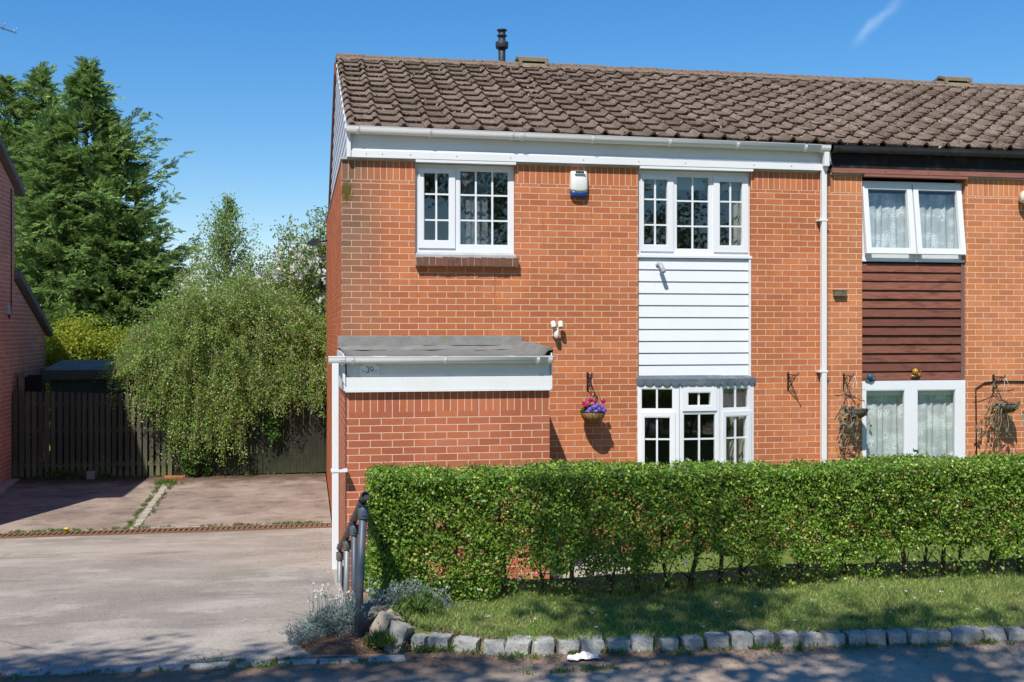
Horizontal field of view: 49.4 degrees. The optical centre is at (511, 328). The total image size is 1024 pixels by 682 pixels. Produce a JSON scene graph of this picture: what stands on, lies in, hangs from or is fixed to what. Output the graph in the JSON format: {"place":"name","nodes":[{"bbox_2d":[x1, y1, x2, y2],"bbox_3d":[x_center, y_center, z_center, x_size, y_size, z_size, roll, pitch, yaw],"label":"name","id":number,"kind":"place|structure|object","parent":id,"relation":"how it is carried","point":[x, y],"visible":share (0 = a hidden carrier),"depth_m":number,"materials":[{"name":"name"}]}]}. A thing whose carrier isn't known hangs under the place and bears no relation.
{"place":"outdoors","nodes":[
{"label":"outdoors","id":0,"kind":"place"},
{"bbox_2d":[0,466,330,532],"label":"hardstanding","id":1,"kind":"structure","parent":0,"point":[80,503],"depth_m":17.92,"materials":[{"name":"concrete"}]},
{"bbox_2d":[86,471,94,478],"bbox_3d":[-7.441,2.589,19.654,0.140,0.150,0.100,0,0,-11],"label":"loose block","id":2,"kind":"object","parent":1,"relation":"on","point":[90,474],"depth_m":19.61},
{"bbox_2d":[12,391,173,477],"bbox_3d":[-7.437,1.971,19.814,2.740,1.758,0.166,0,0,-11],"label":"picket fence","id":3,"kind":"object","parent":1,"relation":"on","point":[19,404],"visible":0.88,"depth_m":19.71,"materials":[{"name":"wood"}]},
{"bbox_2d":[15,374,27,396],"bbox_3d":[-8.670,1.000,19.664,0.190,0.400,0.090,0,0,-11],"label":"old post","id":4,"kind":"object","parent":3,"relation":"attached to","point":[21,382],"visible":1,"depth_m":19.63,"materials":[{"name":"brown wood"}]},
{"bbox_2d":[130,484,168,528],"bbox_3d":[-5.745,2.807,17.799,0.133,0.269,3.819,0,0,-10],"label":"bay divider strip","id":5,"kind":"object","parent":1,"relation":"on","point":[142,517],"visible":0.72,"depth_m":17.34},
{"bbox_2d":[0,523,331,538],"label":"drain channel","id":6,"kind":"object","parent":1,"relation":"on","point":[85,533],"visible":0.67,"depth_m":15.84,"materials":[{"name":"metal"}]},
{"bbox_2d":[2,522,329,532],"bbox_3d":[-9.553,2.937,15.220,13.958,0.126,0.120,0,0,-11],"label":"channel edging","id":7,"kind":"object","parent":1,"relation":"on","point":[178,527],"visible":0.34,"depth_m":16.19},
{"bbox_2d":[164,475,185,478],"bbox_3d":[-6.036,2.716,19.917,0.360,0.169,0.130,0,0,-11],"label":"brick footing","id":8,"kind":"object","parent":1,"relation":"on","point":[174,476],"visible":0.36,"depth_m":19.87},
{"bbox_2d":[93,261,326,470],"bbox_3d":[-5.257,0.707,20.591,4.597,3.906,2.906,0,0,-11],"label":"drooping shrub","id":9,"kind":"object","parent":1,"relation":"on","point":[302,334],"visible":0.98,"depth_m":19.90,"materials":[{"name":"green plant"}]},
{"bbox_2d":[173,394,325,474],"bbox_3d":[-4.145,2.017,20.442,3.992,1.667,0.166,0,0,-11],"label":"board fence","id":10,"kind":"object","parent":1,"relation":"on","point":[301,445],"visible":0.38,"depth_m":20.34,"materials":[{"name":"wood"}]},
{"bbox_2d":[3,468,1022,679],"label":"weeds","id":11,"kind":"object","parent":1,"relation":"on","point":[378,638],"visible":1,"depth_m":6.96,"materials":[{"name":"green plant"}]},
{"bbox_2d":[0,528,351,673],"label":"driveway","id":12,"kind":"structure","parent":0,"point":[194,608],"depth_m":9.48,"materials":[{"name":"concrete"}]},
{"bbox_2d":[331,568,344,604],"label":"drive edge kerb","id":13,"kind":"structure","parent":12,"relation":"on","point":[337,585],"depth_m":9.94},
{"bbox_2d":[336,491,369,638],"bbox_3d":[-1.246,1.905,8.548,0.107,1.791,3.355,0,0,-11],"label":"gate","id":14,"kind":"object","parent":13,"relation":"on","point":[356,544],"visible":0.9,"depth_m":7.49,"materials":[{"name":"black metal"}]},
{"bbox_2d":[298,617,388,654],"bbox_3d":[-1.089,2.026,7.274,0.620,0.143,1.158,0,0,-11],"label":"planting bed","id":15,"kind":"object","parent":12,"relation":"on","point":[355,650],"visible":0.23,"depth_m":6.92,"materials":[{"name":"soil"}]},
{"bbox_2d":[278,575,481,649],"bbox_3d":[-0.732,1.813,7.292,1.578,0.395,0.677,0,0,-11],"label":"silver leaved plant","id":16,"kind":"object","parent":15,"relation":"on","point":[343,614],"visible":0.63,"depth_m":7.20,"materials":[{"name":"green plant"}]},
{"bbox_2d":[0,475,1023,681],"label":"leaf litter","id":17,"kind":"object","parent":12,"relation":"on","point":[331,641],"visible":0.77,"depth_m":6.81,"materials":[{"name":"plant"}]},
{"bbox_2d":[43,370,323,467],"bbox_3d":[-8.422,2.630,46.730,80.000,0.001,51.400,0,0,-11],"label":"back garden","id":18,"kind":"object","parent":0,"point":[167,439],"depth_m":24.65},
{"bbox_2d":[0,61,133,427],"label":"conifer tree","id":19,"kind":"object","parent":18,"relation":"on","point":[22,109],"visible":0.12,"depth_m":26.61,"materials":[{"name":"green plant"}]},
{"bbox_2d":[44,308,135,410],"bbox_3d":[-8.526,1.109,22.714,2.712,3.082,1.563,0,0,-11],"label":"golden shrub","id":20,"kind":"object","parent":18,"relation":"on","point":[79,335],"visible":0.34,"depth_m":22.47,"materials":[{"name":"yellow plant"}]},
{"bbox_2d":[40,360,166,468],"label":"garden shed","id":21,"kind":"structure","parent":18,"relation":"on","point":[69,376],"depth_m":20.64,"materials":[{"name":"wood"}]},
{"bbox_2d":[10,55,235,424],"bbox_3d":[-9.585,-1.825,25.401,6.642,8.995,5.891,0,0,-11],"label":"conifer tree","id":22,"kind":"object","parent":18,"relation":"on","point":[108,236],"visible":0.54,"depth_m":25.27,"materials":[{"name":"green plant"}]},
{"bbox_2d":[113,308,194,411],"bbox_3d":[-7.721,1.083,23.544,2.306,3.134,1.978,0,0,-11],"label":"laurel shrub","id":23,"kind":"object","parent":18,"relation":"on","point":[129,328],"visible":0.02,"depth_m":23.47,"materials":[{"name":"green plant"}]},
{"bbox_2d":[164,191,299,356],"bbox_3d":[-5.841,-0.175,23.170,2.823,5.650,2.742,0,0,-11],"label":"birch tree","id":24,"kind":"object","parent":18,"relation":"on","point":[226,215],"visible":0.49,"depth_m":22.95,"materials":[{"name":"green plant"}]},
{"bbox_2d":[145,253,325,445],"bbox_3d":[-5.370,0.476,25.108,6.241,4.358,2.894,0,0,-11],"label":"evergreen shrub","id":25,"kind":"object","parent":18,"relation":"on","point":[170,287],"visible":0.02,"depth_m":24.50,"materials":[{"name":"green plant"}]},
{"bbox_2d":[237,205,327,393],"bbox_3d":[-4.322,0.025,23.301,2.917,5.256,2.341,0,0,-2],"label":"blossom tree","id":26,"kind":"object","parent":18,"relation":"on","point":[311,288],"visible":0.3,"depth_m":22.95,"materials":[{"name":"green plant"}]},
{"bbox_2d":[322,528,343,567],"bbox_3d":[-2.225,2.664,13.787,0.169,0.472,5.040,0,0,-11],"label":"drive side strip","id":27,"kind":"object","parent":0,"point":[327,533],"visible":0.48,"depth_m":14.09,"materials":[{"name":"concrete"}]},
{"bbox_2d":[0,640,1023,681],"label":"road","id":28,"kind":"structure","parent":0,"point":[807,668],"depth_m":6.53,"materials":[{"name":"asphalt"}]},
{"bbox_2d":[5,669,46,676],"bbox_3d":[-2.817,2.038,6.444,0.230,0.111,0.093,0,1,-9],"label":"threshold stone","id":29,"kind":"object","parent":28,"relation":"on","point":[23,672],"visible":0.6,"depth_m":6.43,"materials":[{"name":"stone"}]},
{"bbox_2d":[50,668,92,674],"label":"threshold stone","id":30,"kind":"object","parent":28,"relation":"on","point":[61,671],"visible":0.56,"depth_m":6.46,"materials":[{"name":"stone"}]},
{"bbox_2d":[100,666,137,673],"bbox_3d":[-2.300,2.039,6.509,0.220,0.104,0.099,0,1,-9],"label":"threshold stone","id":31,"kind":"object","parent":28,"relation":"on","point":[130,669],"visible":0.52,"depth_m":6.50,"materials":[{"name":"stone"}]},
{"bbox_2d":[141,664,184,671],"bbox_3d":[-2.054,2.040,6.547,0.241,0.108,0.100,0,1,-8],"label":"threshold stone","id":32,"kind":"object","parent":28,"relation":"on","point":[165,667],"visible":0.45,"depth_m":6.54,"materials":[{"name":"stone"}]},
{"bbox_2d":[189,661,229,668],"bbox_3d":[-1.790,2.036,6.585,0.244,0.108,0.078,0,1,-8],"label":"threshold stone","id":33,"kind":"object","parent":28,"relation":"on","point":[222,664],"visible":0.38,"depth_m":6.56,"materials":[{"name":"stone"}]},
{"bbox_2d":[235,660,271,667],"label":"threshold stone","id":34,"kind":"object","parent":28,"relation":"on","point":[237,665],"visible":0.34,"depth_m":6.61,"materials":[{"name":"stone"}]},
{"bbox_2d":[278,658,317,665],"bbox_3d":[-1.280,2.034,6.654,0.232,0.108,0.074,0,0,-8],"label":"threshold stone","id":35,"kind":"object","parent":28,"relation":"on","point":[303,661],"visible":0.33,"depth_m":6.64,"materials":[{"name":"stone"}]},
{"bbox_2d":[319,657,358,663],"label":"threshold stone","id":36,"kind":"object","parent":28,"relation":"on","point":[346,660],"visible":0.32,"depth_m":6.68,"materials":[{"name":"stone"}]},
{"bbox_2d":[367,654,404,661],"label":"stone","id":37,"kind":"object","parent":28,"relation":"on","point":[398,657],"visible":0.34,"depth_m":6.71,"materials":[{"name":"stone"}]},
{"bbox_2d":[567,651,600,660],"bbox_3d":[0.429,1.966,6.718,0.201,0.038,0.113,0,0,-11],"label":"crumpled paper","id":38,"kind":"object","parent":28,"relation":"on","point":[582,655],"visible":1,"depth_m":6.70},
{"bbox_2d":[0,0,1023,301],"label":"sky","id":39,"kind":"structure","parent":0,"point":[246,86],"materials":[{"name":"blue"}]},
{"bbox_2d":[550,551,630,578],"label":"garden path","id":40,"kind":"structure","parent":0,"point":[582,573],"depth_m":12.33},
{"bbox_2d":[342,537,1023,651],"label":"front garden","id":41,"kind":"object","parent":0,"point":[867,560],"visible":0.05,"depth_m":13.38,"materials":[{"name":"plant"}]},
{"bbox_2d":[325,28,833,597],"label":"terraced house","id":42,"kind":"structure","parent":41,"relation":"on","point":[439,324],"depth_m":13.68,"materials":[{"name":"orange brick"}]},
{"bbox_2d":[307,238,326,245],"bbox_3d":[-3.456,-1.540,19.742,0.364,0.140,0.200,0,0,-11],"label":"security light","id":43,"kind":"object","parent":42,"relation":"attached to","point":[314,242],"visible":1,"depth_m":19.64,"materials":[{"name":"metal"}]},
{"bbox_2d":[360,364,378,374],"bbox_3d":[-1.452,0.399,11.335,0.200,0.142,0.017,0,0,-11],"label":"house number plaque","id":44,"kind":"object","parent":42,"relation":"attached to","point":[369,369],"visible":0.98,"depth_m":11.33,"materials":[{"name":"plastic"}]},
{"bbox_2d":[415,164,513,252],"bbox_3d":[-0.572,-1.442,13.396,1.202,1.055,0.088,0,0,-11],"label":"window","id":45,"kind":"structure","parent":42,"relation":"in","point":[452,245],"depth_m":13.35,"materials":[{"name":"white plastic"}]},
{"bbox_2d":[460,177,487,244],"bbox_3d":[-0.475,-1.400,13.551,0.360,0.940,0.042,0,0,-11],"label":"curtain","id":46,"kind":"object","parent":42,"relation":"hanging from","point":[467,212],"visible":0.7,"depth_m":13.56,"materials":[{"name":"fabric"}]},
{"bbox_2d":[460,172,506,178],"bbox_3d":[-0.356,-1.893,13.518,0.600,0.115,0.010,0,0,-11],"label":"roller blind","id":47,"kind":"object","parent":42,"relation":"attached to","point":[486,175],"visible":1,"depth_m":13.52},
{"bbox_2d":[551,321,562,338],"bbox_3d":[0.537,0.012,13.445,0.154,0.222,0.147,0,0,-11],"label":"security light","id":48,"kind":"object","parent":42,"relation":"attached to","point":[555,332],"visible":1,"depth_m":13.40,"materials":[{"name":"beige plastic"}]},
{"bbox_2d":[570,171,587,197],"bbox_3d":[0.817,-1.760,13.524,0.216,0.316,0.098,0,0,-11],"label":"alarm box","id":49,"kind":"object","parent":42,"relation":"attached to","point":[578,184],"visible":1,"depth_m":13.49,"materials":[{"name":"white plastic"}]},
{"bbox_2d":[587,372,592,390],"bbox_3d":[0.944,0.640,13.481,0.022,0.240,0.228,0,0,-11],"label":"wall bracket","id":50,"kind":"object","parent":42,"relation":"attached to","point":[589,378],"depth_m":13.54,"materials":[{"name":"metal"}]},
{"bbox_2d":[580,375,606,423],"bbox_3d":[0.977,0.846,13.394,0.334,0.593,0.324,0,0,-11],"label":"hanging basket","id":51,"kind":"object","parent":50,"relation":"hanging from","point":[592,413],"visible":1,"depth_m":13.30,"materials":[{"name":"metal"}]},
{"bbox_2d":[637,386,678,468],"bbox_3d":[1.802,1.238,13.724,0.510,1.065,0.088,0,0,2],"label":"window","id":52,"kind":"structure","parent":42,"relation":"in","point":[672,413],"depth_m":13.69,"materials":[{"name":"white plastic"}]},
{"bbox_2d":[655,262,665,272],"bbox_3d":[1.834,-0.754,13.711,0.071,0.145,0.164,0,0,-24],"label":"pipe","id":53,"kind":"object","parent":42,"relation":"attached to","point":[660,266],"visible":1,"depth_m":13.67,"materials":[{"name":"white plastic"}]},
{"bbox_2d":[644,177,739,190],"bbox_3d":[2.248,-1.850,14.009,1.380,0.200,0.010,0,0,-11],"label":"roller blind","id":54,"kind":"object","parent":42,"relation":"attached to","point":[685,183],"visible":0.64,"depth_m":14.00,"materials":[{"name":"fabric"}]},
{"bbox_2d":[637,170,751,258],"bbox_3d":[2.272,-1.426,13.910,1.500,1.087,0.125,0,0,-11],"label":"window","id":55,"kind":"structure","parent":42,"relation":"in","point":[714,249],"depth_m":13.91,"materials":[{"name":"white plastic"}]},
{"bbox_2d":[679,386,718,461],"bbox_3d":[2.310,1.238,13.763,0.512,1.065,0.088,0,0,-11],"label":"window","id":56,"kind":"structure","parent":42,"relation":"in","point":[713,407],"depth_m":13.73,"materials":[{"name":"white plastic"}]},
{"bbox_2d":[723,388,745,463],"bbox_3d":[2.794,1.250,14.084,0.420,1.040,0.043,0,0,-11],"label":"curtain","id":57,"kind":"object","parent":42,"relation":"hanging from","point":[728,397],"visible":0.56,"depth_m":14.09,"materials":[{"name":"fabric"}]},
{"bbox_2d":[731,191,739,245],"bbox_3d":[2.879,-1.390,14.170,0.180,0.920,0.042,0,0,-11],"label":"curtain","id":58,"kind":"object","parent":42,"relation":"hanging from","point":[735,221],"visible":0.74,"depth_m":14.16,"materials":[{"name":"fabric"}]},
{"bbox_2d":[719,385,753,463],"bbox_3d":[2.797,1.238,13.913,0.510,1.065,0.088,0,0,-24],"label":"window","id":59,"kind":"structure","parent":42,"relation":"in","point":[748,411],"depth_m":13.90,"materials":[{"name":"white plastic"}]},
{"bbox_2d":[787,372,798,389],"bbox_3d":[3.523,0.660,13.933,0.022,0.240,0.308,0,0,-11],"label":"wall bracket","id":60,"kind":"object","parent":42,"relation":"attached to","point":[788,379],"depth_m":14.04,"materials":[{"name":"metal"}]},
{"bbox_2d":[671,71,1023,542],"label":"terraced house","id":61,"kind":"structure","parent":41,"relation":"on","point":[943,318],"depth_m":14.56,"materials":[{"name":"brick"}]},
{"bbox_2d":[833,290,847,295],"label":"air vent","id":62,"kind":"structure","parent":61,"relation":"attached to","point":[839,292],"depth_m":14.16,"materials":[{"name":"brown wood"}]},
{"bbox_2d":[843,373,853,390],"bbox_3d":[4.268,0.680,14.095,0.022,0.240,0.268,0,0,-11],"label":"wall bracket","id":63,"kind":"object","parent":61,"relation":"attached to","point":[844,377],"depth_m":14.18,"materials":[{"name":"metal"}]},
{"bbox_2d":[833,370,871,457],"bbox_3d":[4.284,1.086,14.008,0.485,1.121,0.405,0,0,-11],"label":"hanging basket","id":64,"kind":"object","parent":63,"relation":"hanging from","point":[852,412],"visible":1,"depth_m":13.96,"materials":[{"name":"brown plant"}]},
{"bbox_2d":[866,395,902,457],"bbox_3d":[4.840,1.350,14.484,0.630,1.000,0.035,0,0,-11],"label":"net curtain","id":65,"kind":"object","parent":61,"relation":"hanging from","point":[884,417],"visible":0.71,"depth_m":14.49,"materials":[{"name":"white fabric"}]},
{"bbox_2d":[866,390,902,395],"bbox_3d":[4.808,0.812,14.437,0.590,0.105,0.030,0,0,-11],"label":"roller blind","id":66,"kind":"object","parent":61,"relation":"attached to","point":[883,393],"visible":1,"depth_m":14.42,"materials":[{"name":"white plastic"}]},
{"bbox_2d":[868,193,904,247],"bbox_3d":[4.840,-1.340,14.535,0.650,0.860,0.035,0,0,-11],"label":"net curtain","id":67,"kind":"object","parent":61,"relation":"hanging from","point":[885,238],"visible":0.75,"depth_m":14.54,"materials":[{"name":"white fabric"}]},
{"bbox_2d":[862,380,964,478],"bbox_3d":[5.211,1.296,14.419,1.484,1.252,0.125,0,0,-11],"label":"window","id":68,"kind":"structure","parent":61,"relation":"in","point":[910,388],"depth_m":14.41,"materials":[{"name":"white plastic"}]},
{"bbox_2d":[862,181,965,262],"bbox_3d":[5.210,-1.389,14.446,1.472,1.042,0.213,0,0,-11],"label":"window","id":69,"kind":"structure","parent":61,"relation":"in","point":[913,251],"depth_m":14.42,"materials":[{"name":"white plastic"}]},
{"bbox_2d":[918,395,952,458],"bbox_3d":[5.537,1.350,14.617,0.630,1.000,0.035,0,0,-11],"label":"net curtain","id":70,"kind":"object","parent":61,"relation":"hanging from","point":[944,423],"visible":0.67,"depth_m":14.62,"materials":[{"name":"white fabric"}]},
{"bbox_2d":[918,390,952,394],"bbox_3d":[5.510,0.812,14.571,0.640,0.105,0.030,0,0,-11],"label":"roller blind","id":71,"kind":"object","parent":61,"relation":"attached to","point":[935,392],"visible":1,"depth_m":14.56,"materials":[{"name":"white plastic"}]},
{"bbox_2d":[919,194,953,248],"bbox_3d":[5.543,-1.340,14.669,0.660,0.860,0.035,0,0,-11],"label":"net curtain","id":72,"kind":"object","parent":61,"relation":"hanging from","point":[938,212],"visible":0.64,"depth_m":14.68,"materials":[{"name":"white fabric"}]},
{"bbox_2d":[992,374,1005,391],"bbox_3d":[6.350,0.710,14.492,0.022,0.240,0.268,0,0,-11],"label":"wall bracket","id":73,"kind":"object","parent":61,"relation":"attached to","point":[995,381],"depth_m":14.57,"materials":[{"name":"metal"}]},
{"bbox_2d":[973,371,1023,454],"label":"hanging basket","id":74,"kind":"object","parent":73,"relation":"hanging from","point":[1002,407],"visible":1,"depth_m":14.36,"materials":[{"name":"brown plant"}]},
{"bbox_2d":[975,381,1023,454],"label":"wall cable","id":75,"kind":"object","parent":61,"relation":"attached to","point":[976,406],"depth_m":14.56,"materials":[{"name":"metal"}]},
{"bbox_2d":[382,556,1023,650],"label":"grass verge","id":76,"kind":"object","parent":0,"point":[425,629],"depth_m":7.75,"materials":[{"name":"plant"}]},
{"bbox_2d":[352,602,393,633],"bbox_3d":[-0.895,1.935,7.236,0.302,0.327,0.102,14,15,-42],"label":"corner stone","id":77,"kind":"object","parent":76,"relation":"on","point":[370,608],"visible":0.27,"depth_m":7.14,"materials":[{"name":"stone"}]},
{"bbox_2d":[369,608,407,635],"bbox_3d":[-0.805,1.941,7.128,0.143,0.282,0.225,26,-1,38],"label":"corner stone","id":78,"kind":"object","parent":76,"relation":"on","point":[382,620],"visible":0.3,"depth_m":7.06,"materials":[{"name":"stone"}]},
{"bbox_2d":[383,620,415,652],"bbox_3d":[-0.712,1.980,7.042,0.137,0.250,0.198,15,-9,20],"label":"corner stone","id":79,"kind":"object","parent":76,"relation":"on","point":[403,631],"visible":0.62,"depth_m":6.97,"materials":[{"name":"stone"}]},
{"bbox_2d":[411,633,429,650],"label":"granite sett","id":80,"kind":"object","parent":76,"relation":"on","point":[416,639],"visible":0.43,"depth_m":6.95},
{"bbox_2d":[427,632,453,650],"bbox_3d":[-0.451,2.000,6.986,0.143,0.161,0.160,3,2,16],"label":"granite sett","id":81,"kind":"object","parent":76,"relation":"on","point":[443,639],"visible":0.47,"depth_m":6.93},
{"bbox_2d":[453,635,480,652],"bbox_3d":[-0.276,2.004,6.937,0.158,0.166,0.134,3,4,15],"label":"granite sett","id":82,"kind":"object","parent":76,"relation":"on","point":[465,642],"visible":0.55,"depth_m":6.88,"materials":[{"name":"stone"}]},
{"bbox_2d":[483,638,505,654],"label":"granite sett","id":83,"kind":"object","parent":76,"relation":"on","point":[491,646],"visible":0.59,"depth_m":6.83,"materials":[{"name":"stone"}]},
{"bbox_2d":[505,635,531,655],"bbox_3d":[0.035,1.988,6.869,0.166,0.170,0.148,2,1,5],"label":"granite sett","id":84,"kind":"object","parent":76,"relation":"on","point":[521,643],"visible":0.65,"depth_m":6.80,"materials":[{"name":"stone"}]},
{"bbox_2d":[530,636,554,655],"bbox_3d":[0.188,1.997,6.885,0.149,0.173,0.145,0,-1,-11],"label":"granite sett","id":85,"kind":"object","parent":76,"relation":"on","point":[543,646],"visible":0.62,"depth_m":6.83,"materials":[{"name":"stone"}]},
{"bbox_2d":[556,638,579,653],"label":"granite sett","id":86,"kind":"object","parent":76,"relation":"on","point":[563,646],"visible":0.52,"depth_m":6.85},
{"bbox_2d":[579,634,604,653],"bbox_3d":[0.492,2.001,6.918,0.158,0.162,0.157,0,1,-4],"label":"granite sett","id":87,"kind":"object","parent":76,"relation":"on","point":[595,646],"visible":0.56,"depth_m":6.85,"materials":[{"name":"stone"}]},
{"bbox_2d":[605,635,631,652],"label":"granite sett","id":88,"kind":"object","parent":76,"relation":"on","point":[623,643],"visible":0.55,"depth_m":6.88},
{"bbox_2d":[628,633,652,651],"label":"granite sett","id":89,"kind":"object","parent":76,"relation":"on","point":[638,642],"visible":0.59,"depth_m":6.89,"materials":[{"name":"stone"}]},
{"bbox_2d":[655,635,678,650],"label":"granite sett","id":90,"kind":"object","parent":76,"relation":"on","point":[666,643],"visible":0.52,"depth_m":6.92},
{"bbox_2d":[679,634,703,650],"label":"granite sett","id":91,"kind":"object","parent":76,"relation":"on","point":[693,641],"visible":0.55,"depth_m":6.92,"materials":[{"name":"stone"}]},
{"bbox_2d":[364,451,1023,604],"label":"hedge","id":92,"kind":"object","parent":76,"relation":"on","point":[403,505],"visible":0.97,"depth_m":7.85,"materials":[{"name":"green plant"}]},
{"bbox_2d":[703,632,728,649],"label":"granite sett","id":93,"kind":"object","parent":76,"relation":"on","point":[712,640],"visible":0.59,"depth_m":6.92,"materials":[{"name":"stone"}]},
{"bbox_2d":[485,586,978,636],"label":"daisies","id":94,"kind":"object","parent":76,"relation":"on","point":[730,611],"visible":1,"depth_m":7.38,"materials":[{"name":"white plant"}]},
{"bbox_2d":[728,630,752,649],"bbox_3d":[1.435,1.992,7.003,0.144,0.172,0.137,2,0,-4],"label":"granite sett","id":95,"kind":"object","parent":76,"relation":"on","point":[739,639],"visible":0.63,"depth_m":6.94,"materials":[{"name":"stone"}]},
{"bbox_2d":[749,629,773,647],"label":"granite sett","id":96,"kind":"object","parent":76,"relation":"on","point":[764,637],"visible":0.48,"depth_m":6.98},
{"bbox_2d":[773,629,798,647],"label":"granite sett","id":97,"kind":"object","parent":76,"relation":"on","point":[789,638],"visible":0.57,"depth_m":6.98,"materials":[{"name":"stone"}]},
{"bbox_2d":[796,630,821,646],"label":"granite sett","id":98,"kind":"object","parent":76,"relation":"on","point":[810,637],"visible":0.56,"depth_m":7.00,"materials":[{"name":"stone"}]},
{"bbox_2d":[820,629,845,646],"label":"granite sett","id":99,"kind":"object","parent":76,"relation":"on","point":[832,637],"visible":0.52,"depth_m":7.01,"materials":[{"name":"stone"}]},
{"bbox_2d":[841,628,866,645],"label":"granite sett","id":100,"kind":"object","parent":76,"relation":"on","point":[856,635],"visible":0.55,"depth_m":7.03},
{"bbox_2d":[862,628,885,644],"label":"granite sett","id":101,"kind":"object","parent":76,"relation":"on","point":[877,636],"visible":0.54,"depth_m":7.04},
{"bbox_2d":[881,627,906,644],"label":"granite sett","id":102,"kind":"object","parent":76,"relation":"on","point":[897,636],"visible":0.55,"depth_m":7.05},
{"bbox_2d":[902,626,928,644],"bbox_3d":[2.585,2.005,7.126,0.152,0.178,0.147,3,-1,-10],"label":"granite sett","id":103,"kind":"object","parent":76,"relation":"on","point":[917,634],"visible":0.46,"depth_m":7.07,"materials":[{"name":"stone"}]},
{"bbox_2d":[925,628,950,643],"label":"granite sett","id":104,"kind":"object","parent":76,"relation":"on","point":[941,635],"visible":0.48,"depth_m":7.07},
{"bbox_2d":[947,625,981,642],"bbox_3d":[2.904,2.000,7.146,0.212,0.175,0.136,1,2,1],"label":"granite sett","id":105,"kind":"object","parent":76,"relation":"on","point":[966,634],"visible":0.5,"depth_m":7.08,"materials":[{"name":"stone"}]},
{"bbox_2d":[979,625,1006,641],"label":"granite sett","id":106,"kind":"object","parent":76,"relation":"on","point":[998,633],"visible":0.48,"depth_m":7.12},
{"bbox_2d":[1002,626,1023,640],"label":"granite sett","id":107,"kind":"object","parent":76,"relation":"on","point":[1013,633],"visible":0.44,"depth_m":7.13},
{"bbox_2d":[627,550,855,572],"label":"garden grass","id":108,"kind":"structure","parent":0,"point":[718,561],"depth_m":13.00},
{"label":"ground","id":109,"kind":"structure","parent":0,"visible":0},
{"bbox_2d":[0,136,52,493],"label":"neighbour house","id":110,"kind":"structure","parent":109,"relation":"on","point":[26,329],"depth_m":19.51,"materials":[{"name":"red brick"}]},
{"bbox_2d":[25,375,41,391],"bbox_3d":[-8.651,0.980,19.963,0.380,0.300,0.100,0,0,-11],"label":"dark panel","id":111,"kind":"object","parent":110,"relation":"attached to","point":[33,383],"visible":0.57,"depth_m":19.93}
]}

